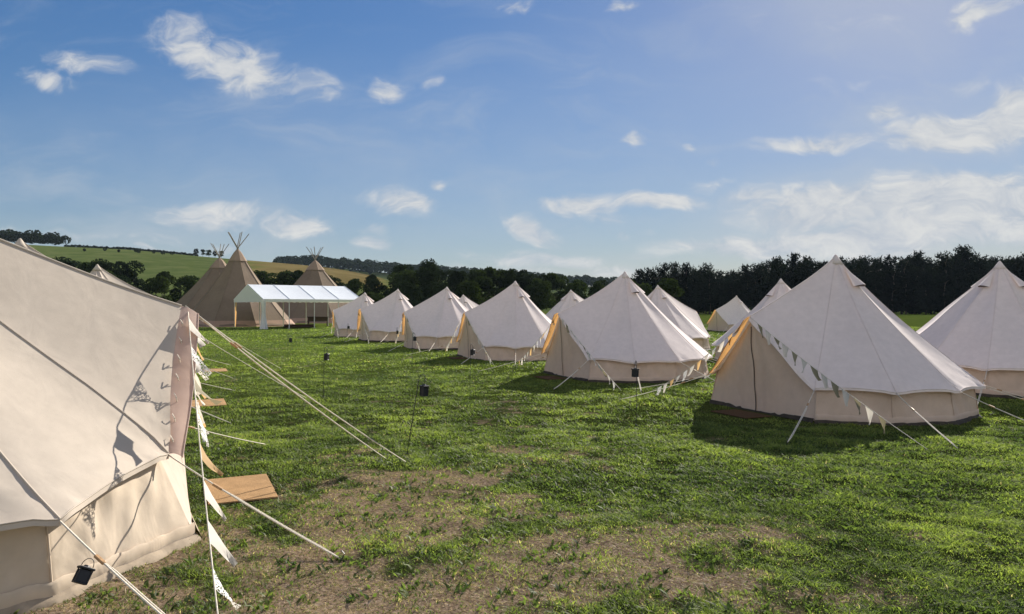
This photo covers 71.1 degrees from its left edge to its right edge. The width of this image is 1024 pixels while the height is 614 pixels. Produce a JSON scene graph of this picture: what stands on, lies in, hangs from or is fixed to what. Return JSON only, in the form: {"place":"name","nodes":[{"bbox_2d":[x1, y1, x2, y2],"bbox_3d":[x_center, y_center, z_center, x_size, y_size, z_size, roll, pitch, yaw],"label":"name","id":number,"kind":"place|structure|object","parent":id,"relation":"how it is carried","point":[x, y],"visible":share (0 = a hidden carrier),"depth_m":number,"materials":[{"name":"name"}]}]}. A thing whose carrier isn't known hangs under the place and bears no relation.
{"place":"outdoors","nodes":[
{"label":"outdoors","id":0,"kind":"place"},
{"bbox_2d":[0,0,1023,286],"label":"sky","id":1,"kind":"structure","parent":0,"point":[593,138],"materials":[{"name":"blue"}]},
{"bbox_2d":[13,245,1023,613],"bbox_3d":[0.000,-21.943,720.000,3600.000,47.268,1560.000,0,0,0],"label":"ground","id":2,"kind":"structure","parent":0,"point":[175,265],"depth_m":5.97,"materials":[{"name":"green plant"}]},
{"bbox_2d":[0,229,71,244],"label":"woodland","id":3,"kind":"object","parent":2,"relation":"on","point":[11,235],"visible":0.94,"depth_m":415.93,"materials":[{"name":"green plant"}]},
{"bbox_2d":[52,256,81,267],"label":"broadleaf tree","id":4,"kind":"object","parent":2,"relation":"on","point":[72,263],"visible":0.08,"depth_m":123.14,"materials":[{"name":"green plant"}]},
{"bbox_2d":[88,258,122,274],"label":"broadleaf tree","id":5,"kind":"object","parent":2,"relation":"on","point":[105,265],"visible":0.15,"depth_m":118.77,"materials":[{"name":"green plant"}]},
{"bbox_2d":[113,260,145,290],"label":"broadleaf tree","id":6,"kind":"object","parent":2,"relation":"on","point":[129,271],"visible":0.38,"depth_m":119.56,"materials":[{"name":"green plant"}]},
{"bbox_2d":[64,244,198,255],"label":"hedgerow","id":7,"kind":"object","parent":2,"relation":"on","point":[138,250],"visible":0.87,"depth_m":444.45,"materials":[{"name":"green plant"}]},
{"bbox_2d":[141,275,172,301],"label":"broadleaf tree","id":8,"kind":"object","parent":2,"relation":"on","point":[159,284],"visible":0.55,"depth_m":109.59,"materials":[{"name":"green plant"}]},
{"bbox_2d":[15,238,307,422],"bbox_3d":[-7.564,0.351,11.086,7.397,2.812,7.263,0,0,20],"label":"bell tent","id":9,"kind":"object","parent":2,"relation":"on","point":[19,242],"visible":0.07,"depth_m":11.03,"materials":[{"name":"fabric"}]},
{"bbox_2d":[151,271,181,301],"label":"broadleaf tree","id":10,"kind":"object","parent":2,"relation":"on","point":[176,292],"visible":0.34,"depth_m":120.88,"materials":[{"name":"green plant"}]},
{"bbox_2d":[170,275,199,302],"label":"broadleaf tree","id":11,"kind":"object","parent":2,"relation":"on","point":[188,282],"visible":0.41,"depth_m":120.72,"materials":[{"name":"green plant"}]},
{"bbox_2d":[90,264,281,378],"bbox_3d":[-9.967,0.364,17.284,7.323,2.784,7.190,0,0,18],"label":"bell tent","id":12,"kind":"object","parent":2,"relation":"on","point":[98,270],"visible":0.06,"depth_m":17.24,"materials":[{"name":"fabric"}]},
{"bbox_2d":[176,244,228,308],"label":"tipi","id":13,"kind":"object","parent":2,"relation":"on","point":[194,295],"visible":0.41,"depth_m":73.12,"materials":[{"name":"fabric"}]},
{"bbox_2d":[0,238,408,613],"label":"bell tent","id":14,"kind":"object","parent":2,"relation":"on","point":[96,385],"visible":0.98,"depth_m":4.87,"materials":[{"name":"fabric"}]},
{"bbox_2d":[71,558,95,584],"bbox_3d":[-2.197,1.357,3.688,0.076,0.128,0.076,33,-36,-30],"label":"lantern","id":15,"kind":"object","parent":14,"relation":"hanging from","point":[82,575],"visible":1,"depth_m":3.66,"materials":[{"name":"black metal"}]},
{"bbox_2d":[161,453,192,523],"bbox_3d":[-2.914,0.827,6.054,0.307,1.605,2.287,0,0,-30],"label":"door panel","id":16,"kind":"structure","parent":14,"relation":"in","point":[176,472],"depth_m":5.35,"materials":[{"name":"fabric"}]},
{"bbox_2d":[194,338,208,442],"bbox_3d":[-3.286,0.846,7.601,0.158,1.659,3.107,0,0,-22],"label":"bunting","id":17,"kind":"object","parent":14,"relation":"attached to","point":[201,343],"visible":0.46,"depth_m":7.13,"materials":[{"name":"fabric"}]},
{"bbox_2d":[188,312,240,613],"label":"bunting","id":18,"kind":"object","parent":14,"relation":"attached to","point":[216,542],"visible":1,"depth_m":4.46,"materials":[{"name":"fabric"}]},
{"bbox_2d":[191,398,226,407],"bbox_3d":[-5.220,1.645,12.300,0.560,0.017,0.900,0,0,-25],"label":"doormat","id":19,"kind":"object","parent":2,"relation":"on","point":[208,402],"visible":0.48,"depth_m":12.17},
{"bbox_2d":[204,474,277,505],"bbox_3d":[-2.470,1.645,6.500,0.560,0.016,0.920,0,0,-25],"label":"doormat","id":20,"kind":"object","parent":2,"relation":"on","point":[252,487],"visible":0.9,"depth_m":6.47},
{"bbox_2d":[192,232,294,326],"bbox_3d":[-24.206,-2.509,63.380,9.966,8.358,9.815,0,0,-38],"label":"tipi","id":21,"kind":"object","parent":2,"relation":"on","point":[214,306],"visible":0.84,"depth_m":61.14,"materials":[{"name":"fabric"}]},
{"bbox_2d":[254,270,274,284],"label":"broadleaf tree","id":22,"kind":"object","parent":2,"relation":"on","point":[261,275],"visible":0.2,"depth_m":128.27,"materials":[{"name":"green plant"}]},
{"bbox_2d":[264,270,293,284],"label":"broadleaf tree","id":23,"kind":"object","parent":2,"relation":"on","point":[281,278],"visible":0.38,"depth_m":127.33,"materials":[{"name":"green plant"}]},
{"bbox_2d":[287,270,303,284],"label":"broadleaf tree","id":24,"kind":"object","parent":2,"relation":"on","point":[296,275],"visible":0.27,"depth_m":124.71,"materials":[{"name":"green plant"}]},
{"bbox_2d":[234,284,358,328],"bbox_3d":[-17.537,-0.052,58.652,8.489,3.504,6.847,0,0,-39],"label":"marquee","id":25,"kind":"object","parent":2,"relation":"on","point":[263,294],"visible":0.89,"depth_m":56.80,"materials":[{"name":"white fabric"}]},
{"bbox_2d":[283,324,313,327],"bbox_3d":[-17.082,1.520,57.400,2.329,0.270,0.840,0,0,-16],"label":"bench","id":26,"kind":"object","parent":2,"relation":"on","point":[299,325],"visible":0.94,"depth_m":57.05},
{"bbox_2d":[277,247,346,322],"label":"tipi","id":27,"kind":"object","parent":2,"relation":"on","point":[314,274],"visible":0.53,"depth_m":75.26,"materials":[{"name":"fabric"}]},
{"bbox_2d":[308,292,373,336],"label":"bell tent","id":28,"kind":"object","parent":2,"relation":"on","point":[345,315],"visible":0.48,"depth_m":40.59,"materials":[{"name":"fabric"}]},
{"bbox_2d":[343,278,364,294],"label":"broadleaf tree","id":29,"kind":"object","parent":2,"relation":"on","point":[354,285],"visible":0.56,"depth_m":128.25,"materials":[{"name":"green plant"}]},
{"bbox_2d":[329,289,412,342],"bbox_3d":[-5.329,0.437,35.731,6.988,2.661,7.658,1,-1,-25],"label":"bell tent","id":30,"kind":"object","parent":2,"relation":"on","point":[382,319],"visible":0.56,"depth_m":34.44,"materials":[{"name":"fabric"}]},
{"bbox_2d":[359,312,370,340],"bbox_3d":[-7.210,0.869,34.798,0.237,1.470,2.317,1,-1,-25],"label":"door panel","id":31,"kind":"structure","parent":30,"relation":"in","point":[364,337],"depth_m":34.55,"materials":[{"name":"fabric"}]},
{"bbox_2d":[358,278,389,299],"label":"broadleaf tree","id":32,"kind":"object","parent":2,"relation":"on","point":[375,283],"visible":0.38,"depth_m":115.85,"materials":[{"name":"green plant"}]},
{"bbox_2d":[383,269,420,298],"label":"broadleaf tree","id":33,"kind":"object","parent":2,"relation":"on","point":[406,275],"visible":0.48,"depth_m":118.86,"materials":[{"name":"green plant"}]},
{"bbox_2d":[385,264,418,297],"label":"broadleaf tree","id":34,"kind":"object","parent":2,"relation":"on","point":[399,268],"visible":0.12,"depth_m":126.00,"materials":[{"name":"green plant"}]},
{"bbox_2d":[395,280,426,306],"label":"broadleaf tree","id":35,"kind":"object","parent":2,"relation":"on","point":[403,286],"visible":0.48,"depth_m":110.35,"materials":[{"name":"green plant"}]},
{"bbox_2d":[402,374,424,455],"bbox_3d":[-1.093,1.250,7.976,0.135,1.019,0.015,9,0,-25],"label":"lantern stake","id":36,"kind":"object","parent":2,"relation":"on","point":[413,415],"visible":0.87,"depth_m":7.97,"materials":[{"name":"black metal"}]},
{"bbox_2d":[419,379,428,395],"bbox_3d":[-0.980,0.900,7.998,0.084,0.184,0.084,4,-1,-45],"label":"lantern","id":37,"kind":"object","parent":36,"relation":"hanging from","point":[424,389],"visible":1,"depth_m":7.98,"materials":[{"name":"black metal"}]},
{"bbox_2d":[376,287,467,350],"bbox_3d":[-2.297,0.454,29.653,6.623,2.594,7.104,-1,-1,-20],"label":"bell tent","id":38,"kind":"object","parent":2,"relation":"on","point":[434,321],"visible":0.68,"depth_m":28.43,"materials":[{"name":"fabric"}]},
{"bbox_2d":[404,317,415,347],"bbox_3d":[-4.196,0.943,28.942,0.235,1.433,2.260,-1,-1,-20],"label":"door panel","id":39,"kind":"structure","parent":38,"relation":"in","point":[408,333],"depth_m":28.77,"materials":[{"name":"fabric"}]},
{"bbox_2d":[410,267,440,301],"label":"broadleaf tree","id":40,"kind":"object","parent":2,"relation":"on","point":[429,277],"visible":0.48,"depth_m":117.13,"materials":[{"name":"green plant"}]},
{"bbox_2d":[416,258,446,285],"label":"broadleaf tree","id":41,"kind":"object","parent":2,"relation":"on","point":[431,265],"visible":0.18,"depth_m":129.90,"materials":[{"name":"green plant"}]},
{"bbox_2d":[427,282,450,298],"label":"broadleaf tree","id":42,"kind":"object","parent":2,"relation":"on","point":[438,288],"visible":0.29,"depth_m":104.95,"materials":[{"name":"green plant"}]},
{"bbox_2d":[441,270,466,291],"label":"broadleaf tree","id":43,"kind":"object","parent":2,"relation":"on","point":[448,279],"visible":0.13,"depth_m":127.78,"materials":[{"name":"green plant"}]},
{"bbox_2d":[272,254,636,286],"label":"woodland","id":44,"kind":"object","parent":2,"relation":"on","point":[369,266],"visible":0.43,"depth_m":703.71,"materials":[{"name":"green plant"}]},
{"bbox_2d":[449,271,469,297],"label":"broadleaf tree","id":45,"kind":"object","parent":2,"relation":"on","point":[458,277],"visible":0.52,"depth_m":116.64,"materials":[{"name":"green plant"}]},
{"bbox_2d":[458,295,478,309],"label":"bell tent","id":46,"kind":"object","parent":2,"relation":"on","point":[467,303],"visible":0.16,"depth_m":46.80,"materials":[{"name":"fabric"}]},
{"bbox_2d":[456,280,485,304],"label":"broadleaf tree","id":47,"kind":"object","parent":2,"relation":"on","point":[469,288],"visible":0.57,"depth_m":106.27,"materials":[{"name":"green plant"}]},
{"bbox_2d":[464,269,488,298],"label":"broadleaf tree","id":48,"kind":"object","parent":2,"relation":"on","point":[472,276],"visible":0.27,"depth_m":124.03,"materials":[{"name":"green plant"}]},
{"bbox_2d":[408,281,551,364],"bbox_3d":[0.382,0.439,24.054,6.761,2.634,7.448,-1,1,-26],"label":"bell tent","id":49,"kind":"object","parent":2,"relation":"on","point":[512,322],"visible":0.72,"depth_m":22.87,"materials":[{"name":"fabric"}]},
{"bbox_2d":[458,318,485,359],"bbox_3d":[-1.390,0.926,23.248,0.236,1.455,2.294,-1,1,-26],"label":"door panel","id":50,"kind":"structure","parent":49,"relation":"in","point":[468,337],"depth_m":23.12,"materials":[{"name":"fabric"}]},
{"bbox_2d":[470,276,496,303],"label":"broadleaf tree","id":51,"kind":"object","parent":2,"relation":"on","point":[485,286],"visible":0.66,"depth_m":116.16,"materials":[{"name":"green plant"}]},
{"bbox_2d":[483,266,506,299],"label":"broadleaf tree","id":52,"kind":"object","parent":2,"relation":"on","point":[492,274],"visible":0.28,"depth_m":125.65,"materials":[{"name":"green plant"}]},
{"bbox_2d":[495,270,516,295],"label":"broadleaf tree","id":53,"kind":"object","parent":2,"relation":"on","point":[505,281],"visible":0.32,"depth_m":119.26,"materials":[{"name":"green plant"}]},
{"bbox_2d":[507,268,530,290],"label":"broadleaf tree","id":54,"kind":"object","parent":2,"relation":"on","point":[522,283],"visible":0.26,"depth_m":129.26,"materials":[{"name":"green plant"}]},
{"bbox_2d":[25,438,1021,613],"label":"dry clippings","id":55,"kind":"object","parent":2,"relation":"on","point":[460,515],"visible":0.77,"depth_m":4.67,"materials":[{"name":"beige plant"}]},
{"bbox_2d":[524,285,549,310],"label":"broadleaf tree","id":56,"kind":"object","parent":2,"relation":"on","point":[533,291],"visible":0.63,"depth_m":109.13,"materials":[{"name":"green plant"}]},
{"bbox_2d":[524,273,551,300],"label":"broadleaf tree","id":57,"kind":"object","parent":2,"relation":"on","point":[541,276],"visible":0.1,"depth_m":128.33,"materials":[{"name":"green plant"}]},
{"bbox_2d":[530,278,555,309],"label":"broadleaf tree","id":58,"kind":"object","parent":2,"relation":"on","point":[539,283],"visible":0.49,"depth_m":117.19,"materials":[{"name":"green plant"}]},
{"bbox_2d":[544,272,568,305],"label":"broadleaf tree","id":59,"kind":"object","parent":2,"relation":"on","point":[556,282],"visible":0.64,"depth_m":127.47,"materials":[{"name":"green plant"}]},
{"bbox_2d":[546,290,583,319],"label":"bell tent","id":60,"kind":"object","parent":2,"relation":"on","point":[570,298],"visible":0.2,"depth_m":35.57,"materials":[{"name":"fabric"}]},
{"bbox_2d":[566,282,586,294],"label":"broadleaf tree","id":61,"kind":"object","parent":2,"relation":"on","point":[576,287],"visible":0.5,"depth_m":117.52,"materials":[{"name":"green plant"}]},
{"bbox_2d":[587,281,604,296],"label":"broadleaf tree","id":62,"kind":"object","parent":2,"relation":"on","point":[597,286],"visible":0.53,"depth_m":117.37,"materials":[{"name":"green plant"}]},
{"bbox_2d":[477,271,717,391],"bbox_3d":[3.114,0.442,17.794,6.919,2.634,7.583,0,0,-23],"label":"bell tent","id":63,"kind":"object","parent":2,"relation":"on","point":[619,326],"visible":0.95,"depth_m":16.45,"materials":[{"name":"fabric"}]},
{"bbox_2d":[545,317,589,379],"bbox_3d":[1.226,0.902,16.944,0.235,1.455,2.294,0,0,-23],"label":"door panel","id":64,"kind":"structure","parent":63,"relation":"in","point":[564,357],"depth_m":16.79,"materials":[{"name":"fabric"}]},
{"bbox_2d":[559,314,620,389],"bbox_3d":[1.673,0.919,15.421,0.152,1.545,3.156,0,0,-19],"label":"bunting","id":65,"kind":"object","parent":63,"relation":"attached to","point":[589,358],"visible":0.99,"depth_m":15.31,"materials":[{"name":"fabric"}]},
{"bbox_2d":[632,268,647,283],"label":"pine tree","id":66,"kind":"object","parent":2,"relation":"on","point":[639,273],"visible":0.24,"depth_m":160.71,"materials":[{"name":"green plant"}]},
{"bbox_2d":[648,271,659,290],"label":"pine tree","id":67,"kind":"object","parent":2,"relation":"on","point":[655,279],"visible":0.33,"depth_m":153.96,"materials":[{"name":"green plant"}]},
{"bbox_2d":[651,262,671,282],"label":"pine tree","id":68,"kind":"object","parent":2,"relation":"on","point":[662,272],"visible":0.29,"depth_m":161.93,"materials":[{"name":"green plant"}]},
{"bbox_2d":[656,278,684,302],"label":"broadleaf tree","id":69,"kind":"object","parent":2,"relation":"on","point":[669,286],"visible":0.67,"depth_m":103.12,"materials":[{"name":"green plant"}]},
{"bbox_2d":[670,269,687,303],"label":"pine tree","id":70,"kind":"object","parent":2,"relation":"on","point":[676,276],"visible":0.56,"depth_m":157.23,"materials":[{"name":"green plant"}]},
{"bbox_2d":[647,285,717,352],"bbox_3d":[5.515,0.438,28.189,6.761,2.634,7.448,1,-1,-21],"label":"bell tent","id":71,"kind":"object","parent":2,"relation":"on","point":[685,319],"visible":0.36,"depth_m":27.71,"materials":[{"name":"fabric"}]},
{"bbox_2d":[679,262,701,305],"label":"pine tree","id":72,"kind":"object","parent":2,"relation":"on","point":[687,270],"visible":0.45,"depth_m":160.79,"materials":[{"name":"green plant"}]},
{"bbox_2d":[681,269,706,311],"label":"pine tree","id":73,"kind":"object","parent":2,"relation":"on","point":[693,301],"visible":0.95,"depth_m":153.80,"materials":[{"name":"green plant"}]},
{"bbox_2d":[699,269,720,314],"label":"pine tree","id":74,"kind":"object","parent":2,"relation":"on","point":[709,282],"visible":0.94,"depth_m":154.03,"materials":[{"name":"green plant"}]},
{"bbox_2d":[710,274,735,309],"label":"pine tree","id":75,"kind":"object","parent":2,"relation":"on","point":[723,295],"visible":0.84,"depth_m":153.38,"materials":[{"name":"green plant"}]},
{"bbox_2d":[706,295,749,331],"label":"bell tent","id":76,"kind":"object","parent":2,"relation":"on","point":[726,317],"visible":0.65,"depth_m":48.71,"materials":[{"name":"fabric"}]},
{"bbox_2d":[708,311,728,330],"bbox_3d":[14.002,0.925,48.864,0.228,1.411,2.225,0,0,-23],"label":"door panel","id":77,"kind":"structure","parent":76,"relation":"in","point":[716,323],"depth_m":48.77,"materials":[{"name":"fabric"}]},
{"bbox_2d":[725,274,743,302],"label":"pine tree","id":78,"kind":"object","parent":2,"relation":"on","point":[731,289],"visible":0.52,"depth_m":155.35,"materials":[{"name":"green plant"}]},
{"bbox_2d":[711,409,771,418],"bbox_3d":[3.524,1.645,11.055,0.500,0.015,0.800,0,0,-23],"label":"doormat","id":79,"kind":"object","parent":2,"relation":"on","point":[740,413],"visible":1,"depth_m":11.02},
{"bbox_2d":[734,264,757,304],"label":"pine tree","id":80,"kind":"object","parent":2,"relation":"on","point":[744,281],"visible":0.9,"depth_m":155.18,"materials":[{"name":"green plant"}]},
{"bbox_2d":[703,278,790,360],"bbox_3d":[7.878,0.442,21.867,6.919,2.634,7.583,0,0,-26],"label":"bell tent","id":81,"kind":"object","parent":2,"relation":"on","point":[779,288],"visible":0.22,"depth_m":21.87,"materials":[{"name":"fabric"}]},
{"bbox_2d":[741,262,772,308],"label":"pine tree","id":82,"kind":"object","parent":2,"relation":"on","point":[759,280],"visible":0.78,"depth_m":154.82,"materials":[{"name":"green plant"}]},
{"bbox_2d":[765,255,790,294],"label":"pine tree","id":83,"kind":"object","parent":2,"relation":"on","point":[776,273],"visible":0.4,"depth_m":153.73,"materials":[{"name":"green plant"}]},
{"bbox_2d":[777,263,799,288],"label":"pine tree","id":84,"kind":"object","parent":2,"relation":"on","point":[788,277],"visible":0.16,"depth_m":156.56,"materials":[{"name":"green plant"}]},
{"bbox_2d":[785,252,802,287],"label":"pine tree","id":85,"kind":"object","parent":2,"relation":"on","point":[793,260],"visible":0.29,"depth_m":162.44,"materials":[{"name":"green plant"}]},
{"bbox_2d":[787,259,816,287],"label":"pine tree","id":86,"kind":"object","parent":2,"relation":"on","point":[802,274],"visible":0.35,"depth_m":153.91,"materials":[{"name":"green plant"}]},
{"bbox_2d":[618,255,1023,447],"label":"bell tent","id":87,"kind":"object","parent":2,"relation":"on","point":[834,319],"visible":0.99,"depth_m":10.78,"materials":[{"name":"fabric"}]},
{"bbox_2d":[652,317,748,394],"bbox_3d":[3.147,0.910,12.525,0.147,1.527,2.803,0,0,-22],"label":"bunting","id":88,"kind":"object","parent":87,"relation":"attached to","point":[721,344],"visible":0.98,"depth_m":12.46,"materials":[{"name":"fabric"}]},
{"bbox_2d":[712,323,815,420],"bbox_3d":[3.856,0.902,11.305,0.236,1.455,2.294,0,0,-23],"label":"door panel","id":89,"kind":"structure","parent":87,"relation":"in","point":[754,376],"depth_m":11.18,"materials":[{"name":"fabric"}]},
{"bbox_2d":[749,316,926,448],"bbox_3d":[4.249,0.885,9.716,0.153,1.478,3.244,0,0,-19],"label":"bunting","id":90,"kind":"object","parent":87,"relation":"attached to","point":[785,348],"visible":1,"depth_m":9.69,"materials":[{"name":"fabric"}]},
{"bbox_2d":[842,257,873,293],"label":"pine tree","id":91,"kind":"object","parent":2,"relation":"on","point":[851,268],"visible":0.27,"depth_m":154.94,"materials":[{"name":"green plant"}]},
{"bbox_2d":[856,264,882,298],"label":"pine tree","id":92,"kind":"object","parent":2,"relation":"on","point":[867,276],"visible":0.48,"depth_m":154.28,"materials":[{"name":"green plant"}]},
{"bbox_2d":[867,263,891,308],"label":"pine tree","id":93,"kind":"object","parent":2,"relation":"on","point":[876,276],"visible":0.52,"depth_m":155.53,"materials":[{"name":"green plant"}]},
{"bbox_2d":[875,254,902,301],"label":"pine tree","id":94,"kind":"object","parent":2,"relation":"on","point":[887,261],"visible":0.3,"depth_m":162.18,"materials":[{"name":"green plant"}]},
{"bbox_2d":[879,268,911,312],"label":"pine tree","id":95,"kind":"object","parent":2,"relation":"on","point":[891,280],"visible":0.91,"depth_m":154.55,"materials":[{"name":"green plant"}]},
{"bbox_2d":[886,255,916,313],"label":"pine tree","id":96,"kind":"object","parent":2,"relation":"on","point":[895,265],"visible":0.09,"depth_m":161.10,"materials":[{"name":"green plant"}]},
{"bbox_2d":[888,258,923,314],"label":"pine tree","id":97,"kind":"object","parent":2,"relation":"on","point":[909,276],"visible":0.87,"depth_m":154.56,"materials":[{"name":"green plant"}]},
{"bbox_2d":[905,266,931,314],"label":"pine tree","id":98,"kind":"object","parent":2,"relation":"on","point":[922,309],"visible":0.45,"depth_m":155.30,"materials":[{"name":"green plant"}]},
{"bbox_2d":[910,249,932,313],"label":"pine tree","id":99,"kind":"object","parent":2,"relation":"on","point":[922,261],"visible":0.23,"depth_m":162.72,"materials":[{"name":"green plant"}]},
{"bbox_2d":[923,250,964,311],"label":"pine tree","id":100,"kind":"object","parent":2,"relation":"on","point":[944,269],"visible":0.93,"depth_m":153.61,"materials":[{"name":"green plant"}]},
{"bbox_2d":[935,255,973,310],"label":"pine tree","id":101,"kind":"object","parent":2,"relation":"on","point":[959,262],"visible":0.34,"depth_m":155.30,"materials":[{"name":"green plant"}]},
{"bbox_2d":[951,244,978,286],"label":"pine tree","id":102,"kind":"object","parent":2,"relation":"on","point":[961,250],"visible":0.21,"depth_m":160.90,"materials":[{"name":"green plant"}]},
{"bbox_2d":[916,261,1023,402],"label":"bell tent","id":103,"kind":"object","parent":2,"relation":"on","point":[976,330],"visible":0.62,"depth_m":13.90,"materials":[{"name":"fabric"}]},
{"bbox_2d":[959,259,982,295],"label":"pine tree","id":104,"kind":"object","parent":2,"relation":"on","point":[969,265],"visible":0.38,"depth_m":155.22,"materials":[{"name":"green plant"}]},
{"bbox_2d":[964,254,994,283],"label":"pine tree","id":105,"kind":"object","parent":2,"relation":"on","point":[981,264],"visible":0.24,"depth_m":155.88,"materials":[{"name":"green plant"}]},
{"bbox_2d":[1004,255,1023,280],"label":"pine tree","id":106,"kind":"object","parent":2,"relation":"on","point":[1016,270],"visible":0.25,"depth_m":155.28,"materials":[{"name":"green plant"}]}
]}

